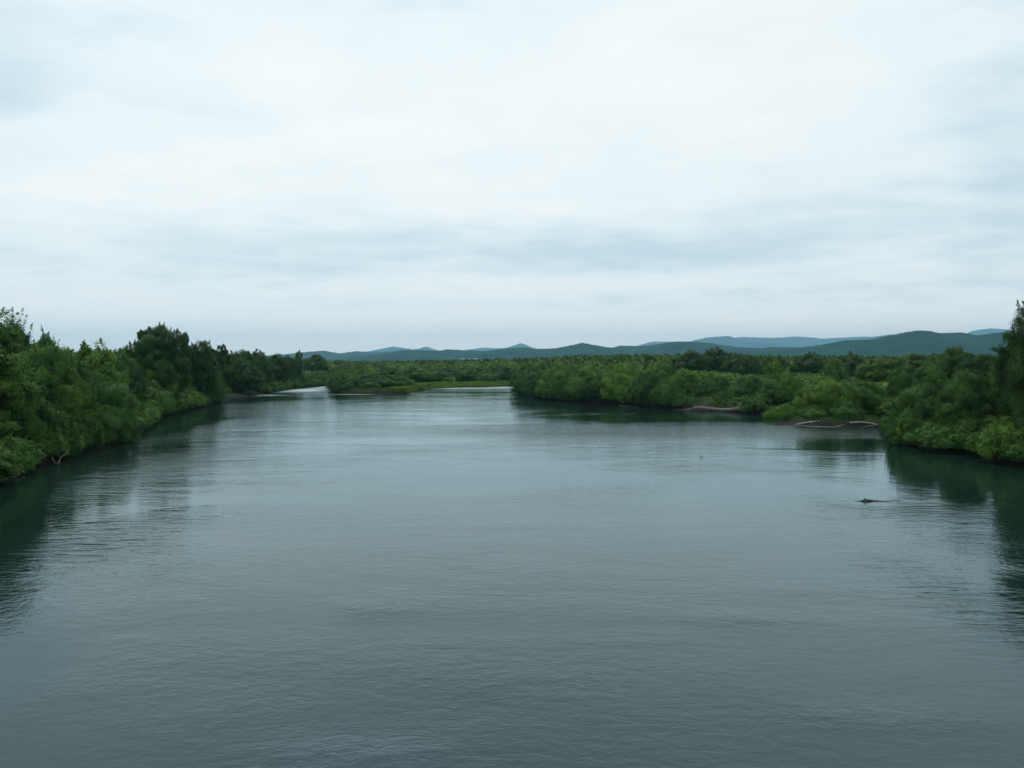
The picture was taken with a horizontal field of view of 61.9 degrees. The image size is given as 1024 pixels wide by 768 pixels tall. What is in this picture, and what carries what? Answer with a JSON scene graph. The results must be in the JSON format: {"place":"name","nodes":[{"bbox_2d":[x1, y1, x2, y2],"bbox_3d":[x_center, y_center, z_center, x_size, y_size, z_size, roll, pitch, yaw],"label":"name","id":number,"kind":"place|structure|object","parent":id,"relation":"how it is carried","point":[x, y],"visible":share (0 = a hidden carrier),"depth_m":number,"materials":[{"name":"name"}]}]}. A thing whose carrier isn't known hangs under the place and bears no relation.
{"place":"outdoors","nodes":[
{"label":"outdoors","id":0,"kind":"place"},
{"bbox_2d":[267,349,403,359],"bbox_3d":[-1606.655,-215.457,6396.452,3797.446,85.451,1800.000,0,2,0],"label":"hills","id":1,"kind":"structure","parent":0,"point":[327,355],"depth_m":6014.39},
{"bbox_2d":[368,343,535,351],"bbox_3d":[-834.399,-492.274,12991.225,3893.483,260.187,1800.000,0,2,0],"label":"hills","id":2,"kind":"structure","parent":0,"point":[394,348],"depth_m":12766.95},
{"bbox_2d":[0,386,1023,767],"bbox_3d":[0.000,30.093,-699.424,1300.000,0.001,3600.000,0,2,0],"label":"river water","id":3,"kind":"structure","parent":0,"point":[496,576],"depth_m":36.47,"materials":[{"name":"liquid"}]},
{"bbox_2d":[0,0,1023,355],"label":"sky","id":4,"kind":"structure","parent":0,"point":[272,177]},
{"bbox_2d":[1,379,1023,479],"bbox_3d":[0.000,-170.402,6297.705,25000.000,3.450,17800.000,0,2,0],"label":"ground","id":5,"kind":"structure","parent":0,"point":[829,421],"depth_m":135.38,"materials":[{"name":"soil"}]},
{"bbox_2d":[0,446,27,481],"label":"willow bush","id":6,"kind":"object","parent":5,"relation":"on","point":[8,469],"visible":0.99,"depth_m":68.07,"materials":[{"name":"green plant"}]},
{"bbox_2d":[0,433,39,470],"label":"willow bush","id":7,"kind":"object","parent":5,"relation":"on","point":[10,442],"visible":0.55,"depth_m":73.39,"materials":[{"name":"green plant"}]},
{"bbox_2d":[0,307,46,435],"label":"willow tree","id":8,"kind":"object","parent":5,"relation":"on","point":[13,383],"visible":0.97,"depth_m":78.79,"materials":[{"name":"green plant"}]},
{"bbox_2d":[0,307,48,423],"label":"willow tree","id":9,"kind":"object","parent":5,"relation":"on","point":[24,342],"visible":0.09,"depth_m":88.63,"materials":[{"name":"green plant"}]},
{"bbox_2d":[0,435,51,464],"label":"willow bush","id":10,"kind":"object","parent":5,"relation":"on","point":[41,450],"visible":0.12,"depth_m":79.13,"materials":[{"name":"green plant"}]},
{"bbox_2d":[0,369,60,442],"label":"willow tree","id":11,"kind":"object","parent":5,"relation":"on","point":[40,414],"visible":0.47,"depth_m":81.00,"materials":[{"name":"green plant"}]},
{"bbox_2d":[23,430,64,450],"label":"willow bush","id":12,"kind":"object","parent":5,"relation":"on","point":[49,444],"visible":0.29,"depth_m":82.36,"materials":[{"name":"green plant"}]},
{"bbox_2d":[38,325,59,364],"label":"willow tree","id":13,"kind":"object","parent":5,"relation":"on","point":[45,340],"visible":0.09,"depth_m":123.52,"materials":[{"name":"green plant"}]},
{"bbox_2d":[34,428,70,458],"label":"willow bush","id":14,"kind":"object","parent":5,"relation":"on","point":[56,452],"visible":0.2,"depth_m":83.39,"materials":[{"name":"green plant"}]},
{"bbox_2d":[30,341,79,411],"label":"willow tree","id":15,"kind":"object","parent":5,"relation":"on","point":[63,369],"visible":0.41,"depth_m":104.84,"materials":[{"name":"green plant"}]},
{"bbox_2d":[41,411,85,457],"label":"willow bush","id":16,"kind":"object","parent":5,"relation":"on","point":[66,429],"visible":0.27,"depth_m":86.27,"materials":[{"name":"green plant"}]},
{"bbox_2d":[51,358,97,402],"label":"willow tree","id":17,"kind":"object","parent":5,"relation":"on","point":[84,373],"visible":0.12,"depth_m":108.94,"materials":[{"name":"green plant"}]},
{"bbox_2d":[54,378,101,419],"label":"willow tree","id":18,"kind":"object","parent":5,"relation":"on","point":[74,399],"visible":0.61,"depth_m":96.86,"materials":[{"name":"green plant"}]},
{"bbox_2d":[76,410,106,448],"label":"willow bush","id":19,"kind":"object","parent":5,"relation":"on","point":[96,425],"visible":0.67,"depth_m":94.03,"materials":[{"name":"green plant"}]},
{"bbox_2d":[74,337,129,390],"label":"willow tree","id":20,"kind":"object","parent":5,"relation":"on","point":[91,359],"visible":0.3,"depth_m":123.09,"materials":[{"name":"green plant"}]},
{"bbox_2d":[84,379,142,442],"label":"willow tree","id":21,"kind":"object","parent":5,"relation":"on","point":[113,401],"visible":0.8,"depth_m":100.12,"materials":[{"name":"green plant"}]},
{"bbox_2d":[108,353,150,400],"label":"willow tree","id":22,"kind":"object","parent":5,"relation":"on","point":[138,384],"visible":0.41,"depth_m":142.67,"materials":[{"name":"green plant"}]},
{"bbox_2d":[138,385,177,413],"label":"willow tree","id":23,"kind":"object","parent":5,"relation":"on","point":[167,402],"visible":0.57,"depth_m":144.28,"materials":[{"name":"green plant"}]},
{"bbox_2d":[125,322,192,394],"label":"poplar tree","id":24,"kind":"object","parent":5,"relation":"on","point":[175,342],"visible":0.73,"depth_m":155.78,"materials":[{"name":"green plant"}]},
{"bbox_2d":[134,333,187,406],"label":"willow tree","id":25,"kind":"object","parent":5,"relation":"on","point":[172,386],"visible":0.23,"depth_m":156.01,"materials":[{"name":"green plant"}]},
{"bbox_2d":[190,340,218,391],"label":"broadleaf tree","id":26,"kind":"object","parent":5,"relation":"on","point":[203,361],"visible":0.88,"depth_m":188.48,"materials":[{"name":"green plant"}]},
{"bbox_2d":[190,357,224,398],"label":"willow tree","id":27,"kind":"object","parent":5,"relation":"on","point":[219,381],"visible":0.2,"depth_m":192.15,"materials":[{"name":"green plant"}]},
{"bbox_2d":[216,344,230,378],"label":"elm tree","id":28,"kind":"object","parent":5,"relation":"on","point":[220,360],"visible":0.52,"depth_m":244.25,"materials":[{"name":"green plant"}]},
{"bbox_2d":[220,349,256,391],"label":"broadleaf tree","id":29,"kind":"object","parent":5,"relation":"on","point":[242,360],"visible":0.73,"depth_m":240.31,"materials":[{"name":"green plant"}]},
{"bbox_2d":[231,365,267,393],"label":"broadleaf tree","id":30,"kind":"object","parent":5,"relation":"on","point":[257,379],"visible":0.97,"depth_m":238.31,"materials":[{"name":"green plant"}]},
{"bbox_2d":[251,348,274,382],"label":"broadleaf tree","id":31,"kind":"object","parent":5,"relation":"on","point":[263,361],"visible":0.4,"depth_m":256.04,"materials":[{"name":"green plant"}]},
{"bbox_2d":[267,353,295,382],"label":"broadleaf tree","id":32,"kind":"object","parent":5,"relation":"on","point":[280,367],"visible":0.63,"depth_m":274.51,"materials":[{"name":"green plant"}]},
{"bbox_2d":[284,355,304,375],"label":"broadleaf tree","id":33,"kind":"object","parent":5,"relation":"on","point":[298,367],"visible":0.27,"depth_m":299.28,"materials":[{"name":"green plant"}]},
{"bbox_2d":[303,354,329,371],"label":"broadleaf tree","id":34,"kind":"object","parent":5,"relation":"on","point":[319,363],"visible":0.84,"depth_m":356.89,"materials":[{"name":"green plant"}]},
{"bbox_2d":[335,376,354,391],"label":"willow bush","id":35,"kind":"object","parent":5,"relation":"on","point":[343,382],"visible":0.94,"depth_m":255.77,"materials":[{"name":"green plant"}]},
{"bbox_2d":[337,363,378,376],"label":"willow tree","id":36,"kind":"object","parent":5,"relation":"on","point":[361,369],"visible":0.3,"depth_m":298.02,"materials":[{"name":"green plant"}]},
{"bbox_2d":[352,372,383,387],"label":"willow tree","id":37,"kind":"object","parent":5,"relation":"on","point":[365,378],"visible":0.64,"depth_m":264.62,"materials":[{"name":"green plant"}]},
{"bbox_2d":[368,365,406,378],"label":"willow tree","id":38,"kind":"object","parent":5,"relation":"on","point":[385,370],"visible":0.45,"depth_m":306.98,"materials":[{"name":"green plant"}]},
{"bbox_2d":[373,374,402,387],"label":"willow tree","id":39,"kind":"object","parent":5,"relation":"on","point":[387,380],"visible":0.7,"depth_m":266.95,"materials":[{"name":"green plant"}]},
{"bbox_2d":[403,366,439,381],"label":"willow tree","id":40,"kind":"object","parent":5,"relation":"on","point":[424,376],"visible":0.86,"depth_m":328.70,"materials":[{"name":"green plant"}]},
{"bbox_2d":[427,368,454,381],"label":"willow tree","id":41,"kind":"object","parent":5,"relation":"on","point":[444,373],"visible":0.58,"depth_m":335.15,"materials":[{"name":"green plant"}]},
{"bbox_2d":[387,380,513,392],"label":"grass","id":42,"kind":"structure","parent":5,"relation":"on","point":[416,385],"depth_m":306.13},
{"bbox_2d":[456,365,493,381],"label":"willow tree","id":43,"kind":"object","parent":5,"relation":"on","point":[474,372],"visible":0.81,"depth_m":342.11,"materials":[{"name":"green plant"}]},
{"bbox_2d":[475,373,499,380],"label":"willow bush","id":44,"kind":"object","parent":5,"relation":"on","point":[487,377],"visible":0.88,"depth_m":330.08,"materials":[{"name":"green plant"}]},
{"bbox_2d":[490,366,513,380],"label":"willow tree","id":45,"kind":"object","parent":5,"relation":"on","point":[507,373],"visible":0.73,"depth_m":348.60,"materials":[{"name":"green plant"}]},
{"bbox_2d":[76,352,949,394],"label":"thicket","id":46,"kind":"object","parent":5,"relation":"on","point":[808,379],"visible":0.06,"depth_m":197.43,"materials":[{"name":"green plant"}]},
{"bbox_2d":[508,362,537,392],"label":"willow tree","id":47,"kind":"object","parent":5,"relation":"on","point":[517,379],"visible":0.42,"depth_m":249.05,"materials":[{"name":"green plant"}]},
{"bbox_2d":[521,368,545,396],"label":"willow tree","id":48,"kind":"object","parent":5,"relation":"on","point":[529,384],"visible":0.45,"depth_m":224.52,"materials":[{"name":"green plant"}]},
{"bbox_2d":[77,351,1007,384],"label":"thicket","id":49,"kind":"object","parent":5,"relation":"on","point":[403,366],"visible":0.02,"depth_m":341.39,"materials":[{"name":"green plant"}]},
{"bbox_2d":[536,367,567,398],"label":"willow tree","id":50,"kind":"object","parent":5,"relation":"on","point":[549,381],"visible":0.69,"depth_m":209.85,"materials":[{"name":"green plant"}]},
{"bbox_2d":[555,376,581,400],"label":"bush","id":51,"kind":"object","parent":5,"relation":"on","point":[562,393],"visible":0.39,"depth_m":203.46,"materials":[{"name":"green plant"}]},
{"bbox_2d":[560,367,600,397],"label":"willow tree","id":52,"kind":"object","parent":5,"relation":"on","point":[577,379],"visible":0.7,"depth_m":198.84,"materials":[{"name":"green plant"}]},
{"bbox_2d":[583,372,609,399],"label":"willow tree","id":53,"kind":"object","parent":5,"relation":"on","point":[595,383],"visible":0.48,"depth_m":196.28,"materials":[{"name":"green plant"}]},
{"bbox_2d":[233,352,998,369],"bbox_3d":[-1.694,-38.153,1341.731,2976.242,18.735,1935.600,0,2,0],"label":"forest","id":54,"kind":"object","parent":5,"relation":"on","point":[577,358],"visible":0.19,"depth_m":420.51,"materials":[{"name":"green plant"}]},
{"bbox_2d":[598,365,635,399],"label":"willow tree","id":55,"kind":"object","parent":5,"relation":"on","point":[615,382],"visible":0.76,"depth_m":190.75,"materials":[{"name":"green plant"}]},
{"bbox_2d":[618,379,642,402],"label":"willow bush","id":56,"kind":"object","parent":5,"relation":"on","point":[624,396],"visible":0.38,"depth_m":186.01,"materials":[{"name":"green plant"}]},
{"bbox_2d":[628,371,661,401],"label":"willow tree","id":57,"kind":"object","parent":5,"relation":"on","point":[647,381],"visible":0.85,"depth_m":181.73,"materials":[{"name":"green plant"}]},
{"bbox_2d":[647,362,677,378],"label":"willow tree","id":58,"kind":"object","parent":5,"relation":"on","point":[671,371],"visible":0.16,"depth_m":196.13,"materials":[{"name":"green plant"}]},
{"bbox_2d":[647,379,683,404],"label":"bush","id":59,"kind":"object","parent":5,"relation":"on","point":[663,391],"visible":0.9,"depth_m":176.84,"materials":[{"name":"green plant"}]},
{"bbox_2d":[666,367,703,393],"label":"willow tree","id":60,"kind":"object","parent":5,"relation":"on","point":[686,379],"visible":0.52,"depth_m":183.16,"materials":[{"name":"green plant"}]},
{"bbox_2d":[674,394,701,407],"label":"willow bush","id":61,"kind":"object","parent":5,"relation":"on","point":[686,401],"visible":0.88,"depth_m":170.70,"materials":[{"name":"green plant"}]},
{"bbox_2d":[671,349,717,371],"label":"broadleaf tree","id":62,"kind":"object","parent":5,"relation":"on","point":[692,360],"visible":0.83,"depth_m":296.57,"materials":[{"name":"green plant"}]},
{"bbox_2d":[692,373,731,397],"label":"willow tree","id":63,"kind":"object","parent":5,"relation":"on","point":[709,385],"visible":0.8,"depth_m":177.85,"materials":[{"name":"green plant"}]},
{"bbox_2d":[702,347,733,371],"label":"broadleaf tree","id":64,"kind":"object","parent":5,"relation":"on","point":[714,353],"visible":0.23,"depth_m":306.03,"materials":[{"name":"green plant"}]},
{"bbox_2d":[692,404,743,411],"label":"fallen tree","id":65,"kind":"object","parent":5,"relation":"on","point":[726,409],"visible":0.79,"depth_m":163.46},
{"bbox_2d":[581,396,886,423],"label":"grass","id":66,"kind":"structure","parent":5,"relation":"on","point":[793,413],"depth_m":132.24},
{"bbox_2d":[718,352,751,373],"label":"broadleaf tree","id":67,"kind":"object","parent":5,"relation":"on","point":[727,367],"visible":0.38,"depth_m":292.02,"materials":[{"name":"green plant"}]},
{"bbox_2d":[723,382,752,398],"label":"willow bush","id":68,"kind":"object","parent":5,"relation":"on","point":[734,390],"visible":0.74,"depth_m":170.34,"materials":[{"name":"green plant"}]},
{"bbox_2d":[735,355,764,375],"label":"broadleaf tree","id":69,"kind":"object","parent":5,"relation":"on","point":[748,365],"visible":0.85,"depth_m":277.90,"materials":[{"name":"green plant"}]},
{"bbox_2d":[737,375,762,395],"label":"willow tree","id":70,"kind":"object","parent":5,"relation":"on","point":[753,383],"visible":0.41,"depth_m":176.76,"materials":[{"name":"green plant"}]},
{"bbox_2d":[740,396,768,412],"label":"willow bush","id":71,"kind":"object","parent":5,"relation":"on","point":[758,404],"visible":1,"depth_m":157.04,"materials":[{"name":"green plant"}]},
{"bbox_2d":[756,380,792,404],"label":"willow tree","id":72,"kind":"object","parent":5,"relation":"on","point":[772,389],"visible":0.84,"depth_m":166.94,"materials":[{"name":"green plant"}]},
{"bbox_2d":[763,409,786,417],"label":"grass mound","id":73,"kind":"object","parent":5,"relation":"on","point":[774,413],"depth_m":144.98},
{"bbox_2d":[762,356,788,380],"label":"willow tree","id":74,"kind":"object","parent":5,"relation":"on","point":[774,366],"visible":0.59,"depth_m":233.71,"materials":[{"name":"green plant"}]},
{"bbox_2d":[775,402,797,411],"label":"grass mound","id":75,"kind":"object","parent":5,"relation":"on","point":[787,407],"depth_m":145.65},
{"bbox_2d":[772,371,803,403],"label":"willow tree","id":76,"kind":"object","parent":5,"relation":"on","point":[790,380],"visible":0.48,"depth_m":169.68,"materials":[{"name":"green plant"}]},
{"bbox_2d":[789,351,830,373],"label":"broadleaf tree","id":77,"kind":"object","parent":5,"relation":"on","point":[814,363],"visible":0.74,"depth_m":286.33,"materials":[{"name":"green plant"}]},
{"bbox_2d":[792,403,829,418],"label":"willow bush","id":78,"kind":"object","parent":5,"relation":"on","point":[815,410],"visible":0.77,"depth_m":132.61,"materials":[{"name":"green plant"}]},
{"bbox_2d":[793,375,856,413],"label":"willow tree","id":79,"kind":"object","parent":5,"relation":"on","point":[828,392],"visible":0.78,"depth_m":134.80,"materials":[{"name":"green plant"}]},
{"bbox_2d":[818,359,851,380],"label":"willow tree","id":80,"kind":"object","parent":5,"relation":"on","point":[837,369],"visible":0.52,"depth_m":218.28,"materials":[{"name":"green plant"}]},
{"bbox_2d":[829,397,862,418],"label":"willow bush","id":81,"kind":"object","parent":5,"relation":"on","point":[837,408],"visible":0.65,"depth_m":130.42,"materials":[{"name":"green plant"}]},
{"bbox_2d":[833,399,867,418],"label":"willow bush","id":82,"kind":"object","parent":5,"relation":"on","point":[852,410],"visible":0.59,"depth_m":129.77,"materials":[{"name":"green plant"}]},
{"bbox_2d":[835,351,868,376],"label":"broadleaf tree","id":83,"kind":"object","parent":5,"relation":"on","point":[852,360],"visible":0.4,"depth_m":237.51,"materials":[{"name":"green plant"}]},
{"bbox_2d":[836,377,895,414],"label":"willow tree","id":84,"kind":"object","parent":5,"relation":"on","point":[865,392],"visible":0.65,"depth_m":134.46,"materials":[{"name":"green plant"}]},
{"bbox_2d":[854,356,891,382],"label":"broadleaf tree","id":85,"kind":"object","parent":5,"relation":"on","point":[876,368],"visible":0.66,"depth_m":197.46,"materials":[{"name":"green plant"}]},
{"bbox_2d":[873,397,899,416],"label":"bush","id":86,"kind":"object","parent":5,"relation":"on","point":[883,409],"visible":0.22,"depth_m":129.75,"materials":[{"name":"green plant"}]},
{"bbox_2d":[885,365,917,398],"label":"willow tree","id":87,"kind":"object","parent":5,"relation":"on","point":[899,380],"visible":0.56,"depth_m":138.87,"materials":[{"name":"green plant"}]},
{"bbox_2d":[884,405,929,445],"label":"willow bush","id":88,"kind":"object","parent":5,"relation":"on","point":[907,419],"visible":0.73,"depth_m":98.90,"materials":[{"name":"green plant"}]},
{"bbox_2d":[883,352,936,381],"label":"broadleaf tree","id":89,"kind":"object","parent":5,"relation":"on","point":[916,361],"visible":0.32,"depth_m":187.60,"materials":[{"name":"green plant"}]},
{"bbox_2d":[884,381,945,422],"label":"willow tree","id":90,"kind":"object","parent":5,"relation":"on","point":[921,396],"visible":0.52,"depth_m":102.24,"materials":[{"name":"green plant"}]},
{"bbox_2d":[899,419,931,443],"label":"willow bush","id":91,"kind":"object","parent":5,"relation":"on","point":[910,438],"visible":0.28,"depth_m":97.11,"materials":[{"name":"green plant"}]},
{"bbox_2d":[913,359,949,390],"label":"willow tree","id":92,"kind":"object","parent":5,"relation":"on","point":[931,374],"visible":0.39,"depth_m":148.61,"materials":[{"name":"green plant"}]},
{"bbox_2d":[917,424,963,448],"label":"willow bush","id":93,"kind":"object","parent":5,"relation":"on","point":[929,437],"visible":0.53,"depth_m":92.58,"materials":[{"name":"green plant"}]},
{"bbox_2d":[932,345,971,380],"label":"broadleaf tree","id":94,"kind":"object","parent":5,"relation":"on","point":[949,360],"visible":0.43,"depth_m":168.02,"materials":[{"name":"green plant"}]},
{"bbox_2d":[936,426,972,450],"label":"willow bush","id":95,"kind":"object","parent":5,"relation":"on","point":[958,436],"visible":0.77,"depth_m":90.58,"materials":[{"name":"green plant"}]},
{"bbox_2d":[932,365,1000,427],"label":"willow tree","id":96,"kind":"object","parent":5,"relation":"on","point":[966,390],"visible":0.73,"depth_m":94.86,"materials":[{"name":"green plant"}]},
{"bbox_2d":[949,414,985,434],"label":"willow bush","id":97,"kind":"object","parent":5,"relation":"on","point":[972,426],"visible":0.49,"depth_m":92.20,"materials":[{"name":"green plant"}]},
{"bbox_2d":[955,353,998,377],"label":"broadleaf tree","id":98,"kind":"object","parent":5,"relation":"on","point":[972,365],"visible":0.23,"depth_m":159.24,"materials":[{"name":"green plant"}]},
{"bbox_2d":[964,426,991,451],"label":"willow bush","id":99,"kind":"object","parent":5,"relation":"on","point":[971,438],"visible":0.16,"depth_m":87.52,"materials":[{"name":"green plant"}]},
{"bbox_2d":[973,418,1023,462],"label":"willow bush","id":100,"kind":"object","parent":5,"relation":"on","point":[999,435],"visible":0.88,"depth_m":81.73,"materials":[{"name":"green plant"}]},
{"bbox_2d":[976,411,1020,431],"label":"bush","id":101,"kind":"object","parent":5,"relation":"on","point":[988,422],"visible":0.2,"depth_m":92.16,"materials":[{"name":"green plant"}]},
{"bbox_2d":[989,299,1023,429],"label":"broadleaf tree","id":102,"kind":"object","parent":5,"relation":"on","point":[1011,377],"visible":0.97,"depth_m":84.82,"materials":[{"name":"green plant"}]},
{"bbox_2d":[993,435,1023,461],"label":"willow bush","id":103,"kind":"object","parent":5,"relation":"on","point":[1013,453],"visible":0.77,"depth_m":79.83,"materials":[{"name":"green plant"}]},
{"bbox_2d":[341,341,799,360],"bbox_3d":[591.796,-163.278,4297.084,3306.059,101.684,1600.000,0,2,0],"label":"hills","id":104,"kind":"structure","parent":0,"point":[674,348],"depth_m":3961.04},
{"bbox_2d":[736,336,866,344],"bbox_3d":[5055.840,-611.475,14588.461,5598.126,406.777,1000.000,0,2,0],"label":"hills","id":105,"kind":"structure","parent":0,"point":[795,340],"depth_m":14450.28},
{"bbox_2d":[637,328,1022,347],"bbox_3d":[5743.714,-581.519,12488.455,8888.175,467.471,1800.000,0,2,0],"label":"hills","id":106,"kind":"structure","parent":0,"point":[728,341],"depth_m":12257.84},
{"bbox_2d":[730,330,1011,356],"bbox_3d":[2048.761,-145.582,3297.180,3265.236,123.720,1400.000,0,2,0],"label":"hills","id":107,"kind":"structure","parent":0,"point":[920,342],"depth_m":2991.70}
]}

